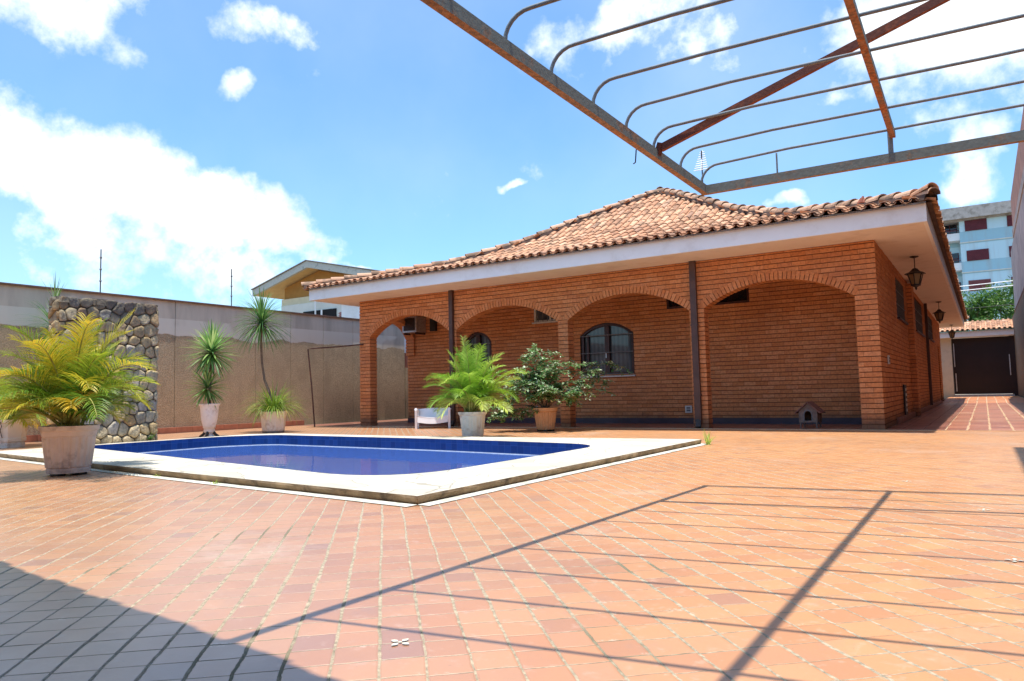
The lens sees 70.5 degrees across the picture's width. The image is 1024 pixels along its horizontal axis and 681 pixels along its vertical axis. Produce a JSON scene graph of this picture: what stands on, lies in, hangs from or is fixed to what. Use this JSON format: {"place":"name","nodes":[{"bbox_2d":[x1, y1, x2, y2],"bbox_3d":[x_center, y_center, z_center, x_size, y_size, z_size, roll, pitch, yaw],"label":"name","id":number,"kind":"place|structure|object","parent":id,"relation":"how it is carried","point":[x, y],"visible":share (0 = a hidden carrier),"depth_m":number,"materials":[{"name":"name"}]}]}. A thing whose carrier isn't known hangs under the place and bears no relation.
{"place":"outdoors","nodes":[
{"label":"outdoors","id":0,"kind":"place"},
{"bbox_2d":[252,260,380,316],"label":"gabled house","id":1,"kind":"structure","parent":0,"point":[286,286],"depth_m":36.24,"materials":[{"name":"white paint"}]},
{"bbox_2d":[303,308,336,315],"bbox_3d":[-9.422,-1.236,35.429,2.300,0.500,0.090,-4,-5,33],"label":"window","id":2,"kind":"structure","parent":1,"relation":"in","point":[329,312],"depth_m":35.16,"materials":[{"name":"white paint"}]},
{"bbox_2d":[143,445,532,474],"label":"pool water","id":3,"kind":"structure","parent":0,"point":[351,461],"depth_m":9.90,"materials":[{"name":"blue liquid"}]},
{"bbox_2d":[0,433,700,495],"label":"pool deck","id":4,"kind":"structure","parent":0,"point":[416,484],"depth_m":6.88,"materials":[{"name":"stone"}]},
{"bbox_2d":[404,353,408,418],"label":"wall","id":5,"kind":"structure","parent":0,"point":[406,388],"depth_m":23.21,"materials":[{"name":"brick"}]},
{"bbox_2d":[0,426,1023,680],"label":"patio","id":6,"kind":"structure","parent":0,"point":[810,556],"depth_m":2.95,"materials":[{"name":"tile"}]},
{"bbox_2d":[0,374,47,447],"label":"potted palm","id":7,"kind":"object","parent":6,"relation":"on","point":[15,434],"visible":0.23,"depth_m":12.25,"materials":[{"name":"green plant"}]},
{"bbox_2d":[9,271,65,358],"bbox_3d":[-8.849,0.288,13.960,1.525,3.303,1.384,-4,-5,33],"label":"slender dracaena","id":8,"kind":"object","parent":6,"relation":"on","point":[54,294],"visible":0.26,"depth_m":13.99,"materials":[{"name":"green plant"}]},
{"bbox_2d":[0,310,160,476],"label":"potted palm","id":9,"kind":"object","parent":6,"relation":"on","point":[69,392],"visible":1,"depth_m":7.21,"materials":[{"name":"plant"}]},
{"bbox_2d":[46,296,158,443],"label":"stone wall","id":10,"kind":"structure","parent":6,"relation":"on","point":[141,322],"depth_m":12.07,"materials":[{"name":"grey stone"}]},
{"bbox_2d":[180,318,243,436],"bbox_3d":[-5.938,0.730,14.354,1.203,2.353,1.172,-2,-4,12],"label":"potted yucca","id":11,"kind":"object","parent":6,"relation":"on","point":[209,410],"visible":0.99,"depth_m":14.27,"materials":[{"name":"green plant"}]},
{"bbox_2d":[228,285,310,432],"bbox_3d":[-5.354,0.360,15.741,2.070,3.260,1.670,-4,-5,33],"label":"potted dracaena","id":12,"kind":"object","parent":6,"relation":"on","point":[272,414],"visible":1,"depth_m":15.66,"materials":[{"name":"green plant"}]},
{"bbox_2d":[307,344,363,426],"bbox_3d":[-4.425,1.129,18.212,1.477,2.049,0.111,-2,-4,7],"label":"pipe frame","id":13,"kind":"object","parent":6,"relation":"on","point":[310,371],"visible":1,"depth_m":18.26,"materials":[{"name":"metal"}]},
{"bbox_2d":[95,435,590,495],"bbox_3d":[-2.765,2.122,9.807,7.936,1.364,3.837,-5,-6,41],"label":"pool basin","id":14,"kind":"object","parent":6,"relation":"in","point":[526,448],"visible":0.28,"depth_m":11.66,"materials":[{"name":"blue tile"}]},
{"bbox_2d":[142,444,537,455],"bbox_3d":[-2.777,1.618,9.846,7.924,0.011,3.837,-5,-6,41],"label":"pool waterline bead","id":15,"kind":"object","parent":14,"relation":"attached to","point":[350,447],"visible":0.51,"depth_m":11.93,"materials":[{"name":"blue tile"}]},
{"bbox_2d":[0,440,705,506],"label":"pool deck edge","id":16,"kind":"object","parent":6,"relation":"on","point":[410,500],"visible":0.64,"depth_m":5.93,"materials":[{"name":"white stone"}]},
{"bbox_2d":[414,407,451,428],"bbox_3d":[-1.736,1.707,16.000,0.790,0.450,0.562,-1,-4,-3],"label":"plastic chair","id":17,"kind":"object","parent":6,"relation":"on","point":[427,416],"visible":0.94,"depth_m":15.76,"materials":[{"name":"white plastic"}]},
{"bbox_2d":[423,335,527,436],"bbox_3d":[-0.642,0.755,11.912,1.655,1.701,1.704,0,-4,-16],"label":"potted palm","id":18,"kind":"object","parent":6,"relation":"on","point":[474,386],"visible":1,"depth_m":11.77,"materials":[{"name":"green plant"}]},
{"bbox_2d":[483,343,632,431],"bbox_3d":[0.801,0.899,13.984,2.605,1.652,2.299,-4,-5,33],"label":"potted shrub","id":19,"kind":"object","parent":6,"relation":"on","point":[533,380],"visible":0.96,"depth_m":13.56,"materials":[{"name":"green plant"}]},
{"bbox_2d":[385,426,1001,430],"bbox_3d":[2.152,1.698,14.056,14.350,0.010,0.035,-4,-5,33],"label":"threshold strip","id":20,"kind":"object","parent":6,"relation":"on","point":[724,428],"visible":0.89,"depth_m":13.01,"materials":[{"name":"tile"}]},
{"bbox_2d":[700,430,713,444],"bbox_3d":[2.554,1.253,9.476,0.288,0.211,0.334,-4,-5,33],"label":"weed","id":21,"kind":"object","parent":6,"relation":"on","point":[708,441],"visible":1,"depth_m":9.45,"materials":[{"name":"green plant"}]},
{"bbox_2d":[420,0,1023,195],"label":"pergola","id":22,"kind":"object","parent":6,"relation":"on","point":[467,21],"visible":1,"depth_m":4.15,"materials":[{"name":"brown metal"}]},
{"bbox_2d":[0,0,1023,460],"label":"sky","id":23,"kind":"structure","parent":0,"point":[189,143],"materials":[{"name":"blue"}]},
{"bbox_2d":[25,393,1012,442],"bbox_3d":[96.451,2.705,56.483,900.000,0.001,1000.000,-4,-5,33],"label":"ground","id":24,"kind":"structure","parent":0,"point":[955,394],"depth_m":47.63,"materials":[{"name":"tile"}]},
{"bbox_2d":[0,282,404,441],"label":"boundary wall","id":25,"kind":"structure","parent":24,"relation":"on","point":[335,376],"depth_m":18.15,"materials":[{"name":"paint"}]},
{"bbox_2d":[99,249,101,291],"bbox_3d":[-8.743,-1.469,15.405,0.048,0.950,0.048,-2,-4,10],"label":"wire post","id":26,"kind":"object","parent":25,"relation":"on","point":[100,280],"visible":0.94,"depth_m":15.40,"materials":[{"name":"black metal"}]},
{"bbox_2d":[231,269,232,305],"bbox_3d":[-6.997,-1.312,18.083,0.048,0.950,0.048,-2,-4,10],"label":"wire post","id":27,"kind":"object","parent":25,"relation":"on","point":[231,287],"visible":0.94,"depth_m":18.07,"materials":[{"name":"black metal"}]},
{"bbox_2d":[341,305,405,352],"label":"white outbuilding","id":28,"kind":"structure","parent":24,"relation":"on","point":[347,311],"depth_m":25.49,"materials":[{"name":"paint"}]},
{"bbox_2d":[939,318,1013,398],"bbox_3d":[21.243,0.884,34.072,4.055,3.696,2.122,-4,-5,33],"label":"gate canopy","id":29,"kind":"object","parent":24,"relation":"on","point":[947,365],"visible":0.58,"depth_m":33.83,"materials":[{"name":"white paint"}]},
{"bbox_2d":[951,335,1017,396],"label":"driveway gate","id":30,"kind":"structure","parent":29,"relation":"attached to","point":[984,366],"depth_m":33.48,"materials":[{"name":"metal"}]},
{"bbox_2d":[954,274,1014,331],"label":"tree","id":31,"kind":"object","parent":24,"relation":"on","point":[994,300],"visible":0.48,"depth_m":49.82,"materials":[{"name":"green plant"}]},
{"bbox_2d":[1011,106,1023,397],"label":"wall","id":32,"kind":"structure","parent":24,"relation":"on","point":[1017,211],"depth_m":25.76,"materials":[{"name":"beige"}]},
{"bbox_2d":[297,403,966,429],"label":"veranda floor","id":33,"kind":"structure","parent":0,"point":[942,416],"depth_m":14.88,"materials":[{"name":"tile"}]},
{"bbox_2d":[301,182,968,428],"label":"brick house","id":34,"kind":"structure","parent":33,"relation":"on","point":[695,309],"depth_m":14.94,"materials":[{"name":"brick"}]},
{"bbox_2d":[402,316,436,334],"bbox_3d":[-2.465,-0.400,19.297,0.870,0.475,0.415,-4,-5,33],"label":"air conditioner","id":35,"kind":"object","parent":34,"relation":"attached to","point":[415,324],"visible":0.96,"depth_m":19.23,"materials":[{"name":"metal"}]},
{"bbox_2d":[465,332,492,374],"bbox_3d":[-0.846,0.401,18.504,0.850,1.220,0.138,-4,-5,33],"label":"window","id":36,"kind":"structure","parent":34,"relation":"in","point":[477,338],"depth_m":18.49,"materials":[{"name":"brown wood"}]},
{"bbox_2d":[532,309,557,323],"bbox_3d":[0.908,-0.638,17.390,0.940,0.430,0.150,-4,-5,33],"label":"window","id":37,"kind":"structure","parent":34,"relation":"in","point":[540,317],"depth_m":17.54,"materials":[{"name":"black glass"}]},
{"bbox_2d":[580,323,635,377],"bbox_3d":[2.175,0.216,16.527,1.380,1.235,0.170,-4,-5,33],"label":"window","id":38,"kind":"structure","parent":34,"relation":"in","point":[606,342],"depth_m":16.53,"materials":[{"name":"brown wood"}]},
{"bbox_2d":[694,150,707,173],"bbox_3d":[7.058,-5.104,26.741,0.540,4.004,0.275,-4,-5,33],"label":"tv antenna","id":39,"kind":"object","parent":34,"relation":"on","point":[701,163],"visible":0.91,"depth_m":26.83,"materials":[{"name":"white metal"}]},
{"bbox_2d":[666,288,749,308],"bbox_3d":[4.129,-0.923,15.346,1.770,0.385,0.085,-4,-5,33],"label":"window","id":40,"kind":"structure","parent":34,"relation":"in","point":[742,296],"depth_m":15.06,"materials":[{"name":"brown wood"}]},
{"bbox_2d":[895,278,908,324],"bbox_3d":[8.238,-0.825,15.414,0.150,0.875,1.960,-4,-5,33],"label":"window","id":41,"kind":"structure","parent":34,"relation":"in","point":[899,288],"depth_m":15.41,"materials":[{"name":"brown wood"}]},
{"bbox_2d":[904,256,925,289],"bbox_3d":[7.562,-1.261,13.597,0.380,0.640,0.329,-2,-4,10],"label":"lantern","id":42,"kind":"object","parent":34,"relation":"hanging from","point":[914,274],"visible":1,"depth_m":13.54,"materials":[{"name":"black metal"}]},
{"bbox_2d":[914,299,925,336],"bbox_3d":[10.992,-0.602,19.641,0.150,0.885,3.060,-4,-5,33],"label":"window","id":43,"kind":"structure","parent":34,"relation":"in","point":[918,314],"depth_m":19.66,"materials":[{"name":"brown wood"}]},
{"bbox_2d":[928,316,934,341],"bbox_3d":[13.773,-0.378,23.910,0.150,0.775,2.460,-4,-5,33],"label":"window","id":44,"kind":"structure","parent":34,"relation":"in","point":[929,320],"depth_m":23.90,"materials":[{"name":"brown wood"}]},
{"bbox_2d":[933,301,945,322],"bbox_3d":[12.486,-0.816,21.189,0.380,0.640,0.329,-2,-4,10],"label":"lantern","id":45,"kind":"object","parent":34,"relation":"hanging from","point":[939,314],"visible":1,"depth_m":21.13,"materials":[{"name":"black metal"}]},
{"bbox_2d":[947,325,955,338],"bbox_3d":[17.986,-0.337,29.647,0.361,0.608,0.313,-2,-4,10],"label":"lantern","id":46,"kind":"object","parent":34,"relation":"hanging from","point":[951,332],"visible":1,"depth_m":29.61,"materials":[{"name":"black metal"}]},
{"bbox_2d":[795,401,824,427],"bbox_3d":[5.283,1.310,12.841,0.420,0.457,0.400,-4,-5,36],"label":"dog kennel","id":47,"kind":"object","parent":33,"relation":"on","point":[811,411],"visible":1,"depth_m":12.75,"materials":[{"name":"grey wood"}]},
{"bbox_2d":[939,200,1013,332],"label":"apartment block","id":48,"kind":"structure","parent":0,"point":[980,238],"depth_m":67.50,"materials":[{"name":"paint"}]},
{"bbox_2d":[944,225,956,233],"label":"balcony door","id":49,"kind":"structure","parent":48,"relation":"in","point":[953,228],"depth_m":70.22,"materials":[{"name":"black glass"}]},
{"bbox_2d":[952,253,958,262],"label":"balcony door","id":50,"kind":"structure","parent":48,"relation":"in","point":[955,256],"depth_m":69.90,"materials":[{"name":"grey glass"}]},
{"bbox_2d":[964,218,986,230],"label":"window","id":51,"kind":"structure","parent":48,"relation":"in","point":[978,224],"depth_m":67.85,"materials":[{"name":"red"}]},
{"bbox_2d":[966,248,988,260],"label":"window","id":52,"kind":"structure","parent":48,"relation":"in","point":[979,254],"depth_m":67.65,"materials":[{"name":"red"}]},
{"bbox_2d":[968,279,990,290],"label":"window","id":53,"kind":"structure","parent":48,"relation":"in","point":[972,282],"depth_m":67.50,"materials":[{"name":"red"}]},
{"bbox_2d":[1007,215,1012,225],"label":"window","id":54,"kind":"structure","parent":48,"relation":"in","point":[1009,217],"depth_m":66.45,"materials":[{"name":"red"}]},
{"bbox_2d":[943,396,1023,402],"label":"driveway ramp","id":55,"kind":"structure","parent":0,"point":[991,399],"depth_m":27.58,"materials":[{"name":"tile"}]},
{"bbox_2d":[945,402,1023,430],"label":"driveway","id":56,"kind":"structure","parent":0,"point":[992,416],"depth_m":14.87,"materials":[{"name":"tile"}]},
{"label":"utility pole","id":57,"kind":"object","parent":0,"visible":0},
{"bbox_2d":[960,280,1012,286],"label":"cable","id":58,"kind":"object","parent":57,"relation":"attached to","point":[986,283],"visible":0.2,"depth_m":43.67,"materials":[{"name":"white paint"}]},
{"bbox_2d":[961,285,1012,290],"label":"cable","id":59,"kind":"object","parent":57,"relation":"attached to","point":[986,288],"visible":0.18,"depth_m":43.69,"materials":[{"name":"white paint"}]},
{"bbox_2d":[965,304,1013,308],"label":"cable","id":60,"kind":"object","parent":57,"relation":"attached to","point":[990,306],"visible":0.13,"depth_m":43.52,"materials":[{"name":"black metal"}]}
]}

